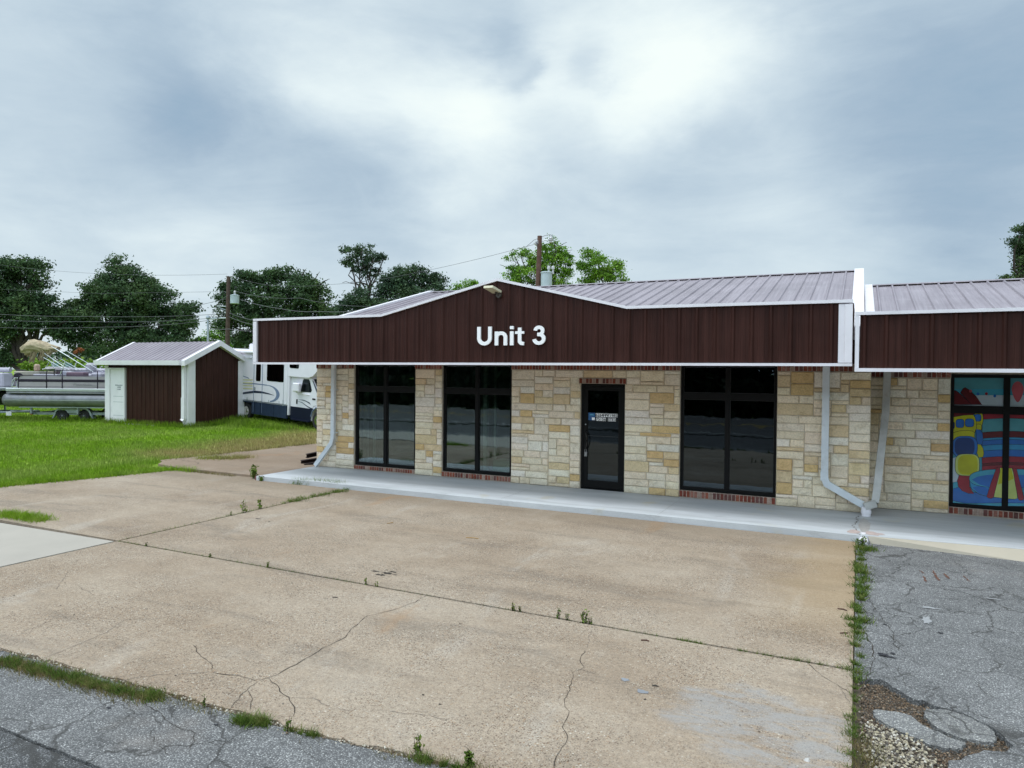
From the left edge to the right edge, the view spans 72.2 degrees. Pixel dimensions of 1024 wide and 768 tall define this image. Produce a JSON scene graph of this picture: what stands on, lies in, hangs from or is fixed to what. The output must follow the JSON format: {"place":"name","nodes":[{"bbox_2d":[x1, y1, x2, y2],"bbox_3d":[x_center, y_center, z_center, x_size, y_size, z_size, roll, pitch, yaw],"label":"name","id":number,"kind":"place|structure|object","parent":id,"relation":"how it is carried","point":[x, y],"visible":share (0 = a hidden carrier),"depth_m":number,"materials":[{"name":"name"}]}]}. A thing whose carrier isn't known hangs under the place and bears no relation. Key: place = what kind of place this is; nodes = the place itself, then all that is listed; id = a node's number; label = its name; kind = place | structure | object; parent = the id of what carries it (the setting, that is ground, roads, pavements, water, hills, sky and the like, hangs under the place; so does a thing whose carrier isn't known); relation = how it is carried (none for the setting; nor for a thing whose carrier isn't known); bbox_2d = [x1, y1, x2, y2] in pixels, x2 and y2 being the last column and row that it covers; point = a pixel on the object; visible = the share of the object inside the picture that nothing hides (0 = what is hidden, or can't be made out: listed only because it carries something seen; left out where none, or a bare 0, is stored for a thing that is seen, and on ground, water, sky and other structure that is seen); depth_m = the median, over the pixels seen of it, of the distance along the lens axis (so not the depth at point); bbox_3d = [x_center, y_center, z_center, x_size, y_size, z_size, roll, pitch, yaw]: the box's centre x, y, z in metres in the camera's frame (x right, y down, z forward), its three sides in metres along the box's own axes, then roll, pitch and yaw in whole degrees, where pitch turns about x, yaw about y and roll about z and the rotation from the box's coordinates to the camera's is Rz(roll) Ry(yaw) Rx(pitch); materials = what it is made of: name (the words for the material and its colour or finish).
{"place":"outdoors","nodes":[
{"label":"outdoors","id":0,"kind":"place"},
{"bbox_2d":[0,730,91,767],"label":"frontage lane","id":1,"kind":"structure","parent":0,"point":[16,752],"depth_m":4.74,"materials":[{"name":"grey asphalt"}]},
{"bbox_2d":[0,523,113,566],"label":"pale concrete slab","id":2,"kind":"structure","parent":0,"point":[20,544],"depth_m":10.42,"materials":[{"name":"grey concrete"}]},
{"bbox_2d":[0,413,311,431],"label":"tall grass","id":3,"kind":"structure","parent":0,"point":[232,419],"depth_m":32.45,"materials":[{"name":"green plant"}]},
{"bbox_2d":[0,405,316,485],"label":"lawn grass","id":4,"kind":"structure","parent":0,"point":[221,446],"depth_m":24.27,"materials":[{"name":"green plant"}]},
{"bbox_2d":[0,470,344,541],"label":"concrete slab","id":5,"kind":"structure","parent":0,"point":[115,508],"depth_m":13.93,"materials":[{"name":"beige concrete"}]},
{"bbox_2d":[0,507,58,523],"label":"joint grass","id":6,"kind":"structure","parent":5,"relation":"on","point":[31,517],"depth_m":12.11,"materials":[{"name":"green plant"}]},
{"bbox_2d":[249,464,258,477],"bbox_3d":[-6.190,2.094,16.826,0.203,0.372,0.302,0,1,-39],"label":"weed plant","id":7,"kind":"object","parent":5,"relation":"on","point":[253,472],"visible":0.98,"depth_m":16.82,"materials":[{"name":"green plant"}]},
{"bbox_2d":[184,468,235,476],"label":"joint grass","id":8,"kind":"structure","parent":0,"point":[201,471],"depth_m":17.51,"materials":[{"name":"green plant"}]},
{"bbox_2d":[191,453,256,459],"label":"joint grass","id":9,"kind":"structure","parent":0,"point":[220,457],"depth_m":20.13,"materials":[{"name":"green plant"}]},
{"bbox_2d":[158,444,316,476],"bbox_3d":[-5.551,2.202,23.103,4.832,0.174,11.550,1,1,26],"label":"side apron","id":10,"kind":"object","parent":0,"point":[274,460],"visible":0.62,"depth_m":19.41,"materials":[{"name":"concrete"}]},
{"bbox_2d":[300,458,316,463],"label":"steel beam","id":11,"kind":"structure","parent":10,"relation":"on","point":[304,461],"depth_m":19.36,"materials":[{"name":"brown metal"}]},
{"bbox_2d":[305,451,316,457],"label":"steel beam","id":12,"kind":"structure","parent":10,"relation":"on","point":[312,454],"depth_m":19.67,"materials":[{"name":"brown metal"}]},
{"bbox_2d":[0,541,852,767],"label":"front concrete slab","id":13,"kind":"structure","parent":0,"point":[367,665],"depth_m":6.17,"materials":[{"name":"beige concrete"}]},
{"bbox_2d":[412,734,424,753],"bbox_3d":[-0.646,2.454,4.794,0.103,0.144,0.070,1,1,26],"label":"weed plant","id":14,"kind":"object","parent":13,"relation":"on","point":[416,745],"visible":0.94,"depth_m":4.78,"materials":[{"name":"green plant"}]},
{"bbox_2d":[837,670,870,767],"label":"edge grass","id":15,"kind":"structure","parent":13,"relation":"on","point":[853,696],"depth_m":5.24,"materials":[{"name":"green plant"}]},
{"bbox_2d":[836,725,899,767],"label":"edge grass","id":16,"kind":"structure","parent":13,"relation":"on","point":[870,754],"depth_m":4.82,"materials":[{"name":"green plant"}]},
{"bbox_2d":[0,522,860,767],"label":"joint bed","id":17,"kind":"object","parent":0,"point":[858,714],"visible":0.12,"depth_m":5.53,"materials":[{"name":"soil"}]},
{"bbox_2d":[122,498,302,538],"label":"joint grass","id":18,"kind":"structure","parent":17,"relation":"on","point":[228,515],"depth_m":12.69,"materials":[{"name":"green plant"}]},
{"bbox_2d":[240,499,247,512],"bbox_3d":[-4.892,2.226,12.790,0.155,0.263,0.136,1,1,26],"label":"weed plant","id":19,"kind":"object","parent":17,"relation":"on","point":[245,509],"visible":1,"depth_m":12.78,"materials":[{"name":"green plant"}]},
{"bbox_2d":[282,486,348,503],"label":"joint grass","id":20,"kind":"structure","parent":17,"relation":"on","point":[320,494],"depth_m":14.49,"materials":[{"name":"green plant"}]},
{"bbox_2d":[288,475,345,484],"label":"joint grass","id":21,"kind":"structure","parent":17,"relation":"on","point":[297,482],"depth_m":15.94,"materials":[{"name":"green plant"}]},
{"bbox_2d":[0,648,867,767],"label":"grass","id":22,"kind":"structure","parent":17,"relation":"on","point":[340,741],"depth_m":5.40,"materials":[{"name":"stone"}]},
{"bbox_2d":[402,745,479,767],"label":"edge grass","id":23,"kind":"structure","parent":17,"relation":"on","point":[443,762],"depth_m":4.67,"materials":[{"name":"green plant"}]},
{"bbox_2d":[118,540,794,660],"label":"joint grass","id":24,"kind":"structure","parent":17,"relation":"on","point":[396,588],"depth_m":8.73,"materials":[{"name":"green plant"}]},
{"bbox_2d":[464,748,474,765],"bbox_3d":[-0.280,2.460,4.614,0.084,0.144,0.083,1,1,26],"label":"weed plant","id":25,"kind":"object","parent":17,"relation":"on","point":[469,756],"visible":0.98,"depth_m":4.61,"materials":[{"name":"green plant"}]},
{"bbox_2d":[556,608,560,618],"bbox_3d":[0.494,2.430,7.432,0.063,0.122,0.058,1,1,26],"label":"weed plant","id":26,"kind":"object","parent":17,"relation":"on","point":[558,614],"visible":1,"depth_m":7.43,"materials":[{"name":"green plant"}]},
{"bbox_2d":[580,609,589,623],"bbox_3d":[0.755,2.419,7.300,0.099,0.153,0.088,1,1,26],"label":"weed plant","id":27,"kind":"object","parent":17,"relation":"on","point":[583,619],"visible":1,"depth_m":7.30,"materials":[{"name":"green plant"}]},
{"bbox_2d":[676,637,706,644],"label":"joint grass","id":28,"kind":"structure","parent":17,"relation":"on","point":[700,642],"depth_m":6.81,"materials":[{"name":"green plant"}]},
{"bbox_2d":[737,648,853,669],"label":"joint grass","id":29,"kind":"structure","parent":17,"relation":"on","point":[794,658],"depth_m":6.40,"materials":[{"name":"green plant"}]},
{"bbox_2d":[0,369,952,495],"bbox_3d":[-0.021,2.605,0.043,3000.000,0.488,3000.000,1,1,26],"label":"ground","id":30,"kind":"structure","parent":0,"point":[154,464],"depth_m":26.55,"materials":[{"name":"green plant"}]},
{"bbox_2d":[0,404,39,412],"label":"boat trailer","id":31,"kind":"object","parent":30,"relation":"on","point":[3,411],"visible":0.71,"depth_m":35.75,"materials":[{"name":"metal"}]},
{"bbox_2d":[0,367,25,403],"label":"pontoon boat","id":32,"kind":"object","parent":31,"relation":"on","point":[6,379],"visible":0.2,"depth_m":36.62,"materials":[{"name":"white metal"}]},
{"bbox_2d":[0,254,83,386],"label":"live oak","id":33,"kind":"object","parent":30,"relation":"on","point":[35,303],"visible":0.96,"depth_m":59.47,"materials":[{"name":"green plant"}]},
{"bbox_2d":[3,347,104,372],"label":"woods","id":34,"kind":"object","parent":30,"relation":"on","point":[60,355],"visible":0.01,"depth_m":93.94,"materials":[{"name":"green plant"}]},
{"bbox_2d":[6,407,104,420],"bbox_3d":[-20.869,1.481,35.814,8.239,0.730,2.540,0,1,0],"label":"boat trailer","id":35,"kind":"object","parent":30,"relation":"on","point":[81,412],"visible":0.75,"depth_m":34.81,"materials":[{"name":"metal"}]},
{"bbox_2d":[2,339,104,406],"bbox_3d":[-21.522,-0.551,35.780,7.100,3.364,2.990,0,1,0],"label":"pontoon boat","id":36,"kind":"object","parent":35,"relation":"on","point":[67,385],"visible":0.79,"depth_m":34.42,"materials":[{"name":"metal"}]},
{"bbox_2d":[16,357,104,370],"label":"roadside brush","id":37,"kind":"object","parent":30,"relation":"on","point":[26,366],"visible":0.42,"depth_m":49.75,"materials":[{"name":"green plant"}]},
{"bbox_2d":[62,345,90,360],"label":"shrub","id":38,"kind":"object","parent":30,"relation":"on","point":[77,351],"visible":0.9,"depth_m":55.93,"materials":[{"name":"orange plant"}]},
{"bbox_2d":[0,464,199,487],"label":"joint grass","id":39,"kind":"structure","parent":30,"relation":"on","point":[180,468],"depth_m":16.83,"materials":[{"name":"green plant"}]},
{"bbox_2d":[41,251,207,358],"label":"live oak","id":40,"kind":"object","parent":30,"relation":"on","point":[136,298],"visible":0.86,"depth_m":60.86,"materials":[{"name":"green plant"}]},
{"bbox_2d":[93,341,245,425],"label":"shed","id":41,"kind":"structure","parent":30,"relation":"on","point":[185,382],"depth_m":32.73,"materials":[{"name":"red metal"}]},
{"bbox_2d":[206,315,209,340],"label":"service mast","id":42,"kind":"object","parent":30,"relation":"on","point":[207,317],"visible":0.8,"depth_m":41.96,"materials":[{"name":"metal"}]},
{"bbox_2d":[0,320,206,327],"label":"overhead wire","id":43,"kind":"object","parent":42,"relation":"attached to","point":[140,326],"visible":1,"depth_m":44.61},
{"bbox_2d":[5,318,205,321],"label":"overhead wire","id":44,"kind":"object","parent":42,"relation":"attached to","point":[97,321],"visible":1,"depth_m":45.07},
{"bbox_2d":[189,329,244,347],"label":"ash tree","id":45,"kind":"object","parent":30,"relation":"on","point":[212,336],"visible":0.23,"depth_m":84.80,"materials":[{"name":"green plant"}]},
{"bbox_2d":[210,275,239,345],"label":"utility pole","id":46,"kind":"object","parent":30,"relation":"on","point":[233,298],"visible":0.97,"depth_m":49.91,"materials":[{"name":"brown wood"}]},
{"bbox_2d":[4,265,215,274],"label":"overhead wire","id":47,"kind":"object","parent":46,"relation":"attached to","point":[97,273],"visible":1,"depth_m":55.01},
{"bbox_2d":[0,313,225,316],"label":"overhead wire","id":48,"kind":"object","parent":46,"relation":"attached to","point":[105,316],"visible":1,"depth_m":50.07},
{"bbox_2d":[3,289,225,293],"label":"overhead wire","id":49,"kind":"object","parent":46,"relation":"attached to","point":[106,293],"visible":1,"depth_m":54.88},
{"bbox_2d":[236,291,347,305],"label":"overhead wire","id":50,"kind":"object","parent":46,"relation":"attached to","point":[291,298],"visible":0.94,"depth_m":48.31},
{"bbox_2d":[240,299,352,311],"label":"overhead wire","id":51,"kind":"object","parent":46,"relation":"attached to","point":[297,311],"visible":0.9,"depth_m":47.61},
{"bbox_2d":[231,244,533,285],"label":"overhead wire","id":52,"kind":"object","parent":46,"relation":"attached to","point":[391,277],"visible":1,"depth_m":44.15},
{"bbox_2d":[157,442,316,462],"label":"joint grass","id":53,"kind":"structure","parent":30,"relation":"on","point":[298,444],"depth_m":22.04,"materials":[{"name":"green plant"}]},
{"bbox_2d":[194,262,338,348],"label":"live oak","id":54,"kind":"object","parent":30,"relation":"on","point":[306,286],"visible":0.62,"depth_m":57.34,"materials":[{"name":"green plant"}]},
{"bbox_2d":[233,344,316,428],"bbox_3d":[-10.738,-0.033,33.775,9.460,3.680,2.612,4,3,38],"label":"motorhome","id":55,"kind":"object","parent":30,"relation":"on","point":[285,391],"visible":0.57,"depth_m":32.26,"materials":[{"name":"white metal"}]},
{"bbox_2d":[253,364,262,412],"bbox_3d":[-12.072,0.097,33.348,0.730,2.550,0.042,4,3,38],"label":"door","id":56,"kind":"structure","parent":55,"relation":"in","point":[258,366],"depth_m":33.30,"materials":[{"name":"white metal"}]},
{"bbox_2d":[337,242,388,294],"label":"live oak","id":57,"kind":"object","parent":30,"relation":"on","point":[364,266],"visible":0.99,"depth_m":51.86,"materials":[{"name":"green plant"}]},
{"bbox_2d":[325,260,450,315],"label":"live oak","id":58,"kind":"object","parent":30,"relation":"on","point":[403,286],"visible":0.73,"depth_m":49.38,"materials":[{"name":"green plant"}]},
{"bbox_2d":[443,278,478,290],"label":"ash tree","id":59,"kind":"object","parent":30,"relation":"on","point":[466,283],"visible":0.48,"depth_m":65.79,"materials":[{"name":"green plant"}]},
{"bbox_2d":[499,233,576,285],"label":"ash tree","id":60,"kind":"object","parent":30,"relation":"on","point":[518,273],"visible":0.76,"depth_m":59.66,"materials":[{"name":"green plant"}]},
{"bbox_2d":[528,235,554,285],"bbox_3d":[1.617,-2.886,37.959,1.447,10.346,0.835,1,1,26],"label":"utility pole","id":61,"kind":"object","parent":30,"relation":"on","point":[543,278],"visible":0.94,"depth_m":37.90,"materials":[{"name":"wood"}]},
{"bbox_2d":[570,247,629,283],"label":"ash tree","id":62,"kind":"object","parent":30,"relation":"on","point":[607,273],"visible":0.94,"depth_m":57.63,"materials":[{"name":"green plant"}]},
{"bbox_2d":[998,222,1023,278],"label":"oak tree","id":63,"kind":"object","parent":30,"relation":"on","point":[1016,243],"visible":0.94,"depth_m":29.93,"materials":[{"name":"green plant"}]},
{"bbox_2d":[121,490,854,669],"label":"concrete slab","id":64,"kind":"structure","parent":0,"point":[777,595],"depth_m":9.63,"materials":[{"name":"beige concrete"}]},
{"bbox_2d":[0,543,1023,767],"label":"asphalt lot","id":65,"kind":"structure","parent":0,"point":[946,632],"depth_m":5.71,"materials":[{"name":"grey asphalt"}]},
{"bbox_2d":[0,648,174,707],"bbox_3d":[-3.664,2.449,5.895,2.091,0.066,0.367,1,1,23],"label":"edge grass","id":66,"kind":"structure","parent":65,"relation":"on","point":[153,691],"depth_m":5.82,"materials":[{"name":"green plant"}]},
{"bbox_2d":[224,703,278,732],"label":"edge grass","id":67,"kind":"structure","parent":65,"relation":"on","point":[247,719],"depth_m":5.17,"materials":[{"name":"green plant"}]},
{"bbox_2d":[283,717,293,731],"bbox_3d":[-1.613,2.457,5.074,0.070,0.115,0.049,0,1,-34],"label":"weed plant","id":68,"kind":"object","parent":65,"relation":"on","point":[288,727],"visible":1,"depth_m":5.07,"materials":[{"name":"green plant"}]},
{"bbox_2d":[285,724,320,738],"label":"edge grass","id":69,"kind":"structure","parent":65,"relation":"on","point":[311,733],"depth_m":5.03,"materials":[{"name":"green plant"}]},
{"bbox_2d":[153,690,495,767],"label":"edge grass","id":70,"kind":"structure","parent":65,"relation":"on","point":[197,704],"depth_m":4.80,"materials":[{"name":"green plant"}]},
{"bbox_2d":[833,625,874,676],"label":"edge grass","id":71,"kind":"structure","parent":65,"relation":"on","point":[856,631],"depth_m":6.54,"materials":[{"name":"green plant"}]},
{"bbox_2d":[856,536,866,546],"bbox_3d":[5.272,2.381,10.596,0.152,0.193,0.093,1,1,26],"label":"weed plant","id":72,"kind":"object","parent":65,"relation":"on","point":[862,542],"visible":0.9,"depth_m":10.58,"materials":[{"name":"green plant"}]},
{"bbox_2d":[839,538,885,629],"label":"edge grass","id":73,"kind":"structure","parent":65,"relation":"on","point":[861,592],"depth_m":8.57,"materials":[{"name":"green plant"}]},
{"bbox_2d":[860,685,1007,767],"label":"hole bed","id":74,"kind":"object","parent":65,"relation":"in","point":[919,721],"depth_m":5.18,"materials":[{"name":"soil"}]},
{"bbox_2d":[873,709,965,753],"bbox_3d":[3.000,2.580,5.226,0.298,0.036,0.648,0,1,-23],"label":"asphalt chunk","id":75,"kind":"object","parent":74,"relation":"on","point":[903,724],"visible":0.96,"depth_m":5.18,"materials":[{"name":"grey asphalt"}]},
{"bbox_2d":[857,684,1009,767],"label":"gravel","id":76,"kind":"structure","parent":74,"relation":"on","point":[883,736],"depth_m":5.04,"materials":[{"name":"beige gravel"}]},
{"bbox_2d":[924,709,996,747],"bbox_3d":[3.360,2.580,5.281,0.450,0.040,0.454,1,1,26],"label":"asphalt chunk","id":77,"kind":"object","parent":74,"relation":"on","point":[958,726],"visible":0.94,"depth_m":5.24,"materials":[{"name":"grey asphalt"}]},
{"bbox_2d":[0,0,1023,369],"label":"sky","id":78,"kind":"structure","parent":0,"point":[192,140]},
{"bbox_2d":[255,461,1023,548],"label":"walkway","id":79,"kind":"structure","parent":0,"point":[913,525],"depth_m":12.90,"materials":[{"name":"concrete"}]},
{"bbox_2d":[253,268,870,512],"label":"shop building","id":80,"kind":"structure","parent":79,"relation":"on","point":[754,389],"depth_m":14.43,"materials":[{"name":"stone"}]},
{"bbox_2d":[354,365,415,473],"bbox_3d":[-3.154,0.825,17.487,1.852,2.685,0.152,1,1,26],"label":"window","id":81,"kind":"structure","parent":80,"relation":"in","point":[386,388],"depth_m":17.49,"materials":[{"name":"black metal"}]},
{"bbox_2d":[442,365,511,481],"bbox_3d":[-0.814,0.864,16.331,1.832,2.685,0.153,1,1,26],"label":"window","id":82,"kind":"structure","parent":80,"relation":"in","point":[477,390],"depth_m":16.32,"materials":[{"name":"black metal"}]},
{"bbox_2d":[493,458,509,471],"bbox_3d":[-0.088,2.004,16.506,0.600,0.440,0.430,1,1,26],"label":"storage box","id":83,"kind":"object","parent":80,"relation":"in","point":[501,465],"visible":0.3,"depth_m":16.36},
{"bbox_2d":[477,326,545,344],"bbox_3d":[-0.025,-0.946,13.778,1.493,0.379,0.031,1,1,26],"label":"unit sign","id":84,"kind":"object","parent":80,"relation":"attached to","point":[519,332],"visible":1,"depth_m":13.77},
{"bbox_2d":[581,384,624,491],"bbox_3d":[1.936,1.132,14.969,0.965,2.270,0.172,1,1,26],"label":"door","id":85,"kind":"structure","parent":80,"relation":"in","point":[603,405],"depth_m":14.98,"materials":[{"name":"black glass"}]},
{"bbox_2d":[679,366,777,504],"bbox_3d":[4.242,0.947,13.833,1.832,2.685,0.153,1,1,26],"label":"window","id":86,"kind":"structure","parent":80,"relation":"in","point":[729,413],"depth_m":13.82,"materials":[{"name":"black glass"}]},
{"bbox_2d":[859,532,868,544],"bbox_3d":[5.492,2.440,10.971,0.140,0.180,0.377,1,1,26],"label":"drain outlet","id":87,"kind":"object","parent":79,"relation":"attached to","point":[866,543],"visible":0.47,"depth_m":10.89,"materials":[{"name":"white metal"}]},
{"bbox_2d":[861,506,870,516],"bbox_3d":[6.295,2.268,12.479,0.167,0.162,0.170,1,1,26],"label":"drain pipe","id":88,"kind":"object","parent":79,"relation":"on","point":[865,512],"visible":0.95,"depth_m":12.42,"materials":[{"name":"white metal"}]},
{"bbox_2d":[854,278,1023,519],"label":"shop building","id":89,"kind":"structure","parent":79,"relation":"on","point":[942,362],"depth_m":12.57,"materials":[{"name":"stone"}]},
{"bbox_2d":[948,374,1023,518],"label":"window","id":90,"kind":"structure","parent":89,"relation":"in","point":[986,460],"depth_m":12.47,"materials":[{"name":"multicoloured glass"}]},
{"bbox_2d":[868,536,1023,561],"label":"walkway ramp","id":91,"kind":"structure","parent":0,"point":[997,552],"depth_m":10.37,"materials":[{"name":"beige concrete"}]}
]}

